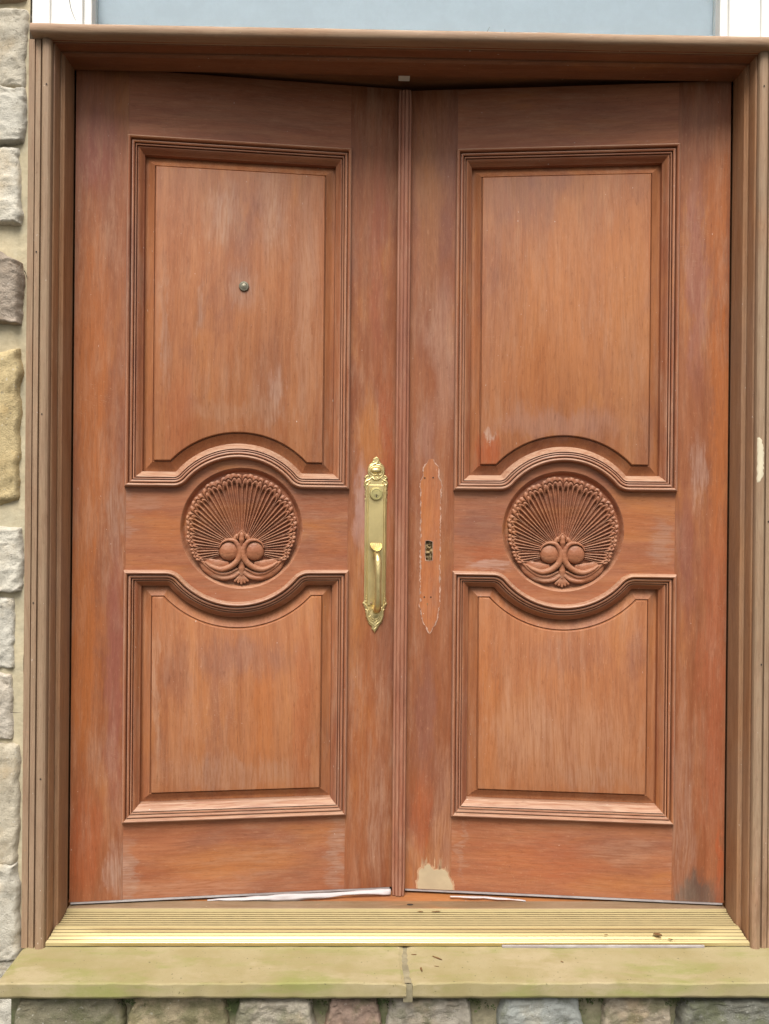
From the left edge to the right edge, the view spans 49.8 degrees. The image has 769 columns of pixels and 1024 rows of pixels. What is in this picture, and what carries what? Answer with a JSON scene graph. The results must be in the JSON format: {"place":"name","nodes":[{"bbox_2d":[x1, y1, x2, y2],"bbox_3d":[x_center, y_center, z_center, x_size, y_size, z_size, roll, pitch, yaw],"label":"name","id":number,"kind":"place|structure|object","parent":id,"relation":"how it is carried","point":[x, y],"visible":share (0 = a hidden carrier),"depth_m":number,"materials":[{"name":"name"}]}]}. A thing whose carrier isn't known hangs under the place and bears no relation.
{"place":"outdoors","nodes":[
{"label":"outdoors","id":0,"kind":"place"},
{"bbox_3d":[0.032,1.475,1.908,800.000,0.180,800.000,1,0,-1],"label":"ground","id":1,"kind":"structure","parent":0,"visible":0},
{"bbox_2d":[0,0,33,1023],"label":"stone wall","id":2,"kind":"structure","parent":1,"relation":"on","point":[15,22],"depth_m":1.89,"materials":[{"name":"beige stone"}]},
{"bbox_2d":[21,23,768,949],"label":"door frame","id":3,"kind":"object","parent":2,"relation":"attached to","point":[59,53],"visible":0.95,"depth_m":1.93,"materials":[{"name":"brown wood"}]},
{"bbox_2d":[69,70,401,903],"bbox_3d":[-0.358,-0.061,2.047,0.794,2.027,0.102,1,0,-7],"label":"door leaf","id":4,"kind":"object","parent":3,"relation":"attached to","point":[233,488],"visible":1,"depth_m":2.05,"materials":[{"name":"brown wood"}]},
{"bbox_2d":[207,889,390,900],"bbox_3d":[-0.210,0.951,2.051,0.453,0.019,0.023,1,0,-4],"label":"cloth strip","id":5,"kind":"object","parent":3,"relation":"on","point":[292,897],"visible":1,"depth_m":2.04,"materials":[{"name":"white fabric"}]},
{"bbox_2d":[450,896,525,901],"bbox_3d":[0.256,0.959,2.059,0.186,0.006,0.010,1,0,3],"label":"cloth strip","id":6,"kind":"object","parent":3,"relation":"on","point":[496,898],"visible":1,"depth_m":2.06,"materials":[{"name":"white fabric"}]},
{"bbox_2d":[391,81,730,904],"bbox_3d":[0.434,-0.048,2.073,0.815,2.023,0.071,1,0,5],"label":"door leaf","id":7,"kind":"object","parent":3,"relation":"attached to","point":[561,483],"visible":1,"depth_m":2.07,"materials":[{"name":"brown wood"}]},
{"bbox_2d":[32,0,768,36],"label":"window","id":8,"kind":"structure","parent":2,"relation":"attached to","point":[746,18],"depth_m":1.96,"materials":[{"name":"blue glass"}]},
{"bbox_2d":[32,0,768,36],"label":"window frame","id":9,"kind":"structure","parent":8,"relation":"in","point":[744,18],"depth_m":1.94,"materials":[{"name":"white paint"}]},
{"bbox_2d":[11,983,768,1023],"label":"stone wall","id":10,"kind":"structure","parent":1,"relation":"on","point":[426,1011],"depth_m":1.80,"materials":[{"name":"grey stone"}]},
{"bbox_2d":[0,946,405,998],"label":"step slab","id":11,"kind":"structure","parent":10,"relation":"on","point":[189,972],"depth_m":1.80,"materials":[{"name":"stone"}]},
{"bbox_2d":[45,908,749,947],"bbox_3d":[0.035,0.982,1.959,1.623,0.041,0.105,1,0,-1],"label":"threshold","id":12,"kind":"object","parent":11,"relation":"on","point":[584,928],"visible":1,"depth_m":1.95,"materials":[{"name":"beige wood"}]},
{"bbox_2d":[402,946,412,1001],"bbox_3d":[0.048,1.027,1.864,0.020,0.042,0.187,1,0,-1],"label":"mortar joint","id":13,"kind":"object","parent":11,"relation":"attached to","point":[407,979],"visible":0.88,"depth_m":1.80,"materials":[{"name":"beige concrete"}]},
{"bbox_2d":[117,998,686,1014],"bbox_3d":[0.166,1.075,1.808,1.494,0.042,0.029,1,0,-1],"label":"moss","id":14,"kind":"object","parent":10,"relation":"on","point":[384,1001],"visible":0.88,"depth_m":1.80,"materials":[{"name":"green plant"}]},
{"bbox_2d":[407,946,768,998],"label":"step slab","id":15,"kind":"structure","parent":10,"relation":"on","point":[489,972],"depth_m":1.81,"materials":[{"name":"stone"}]}
]}

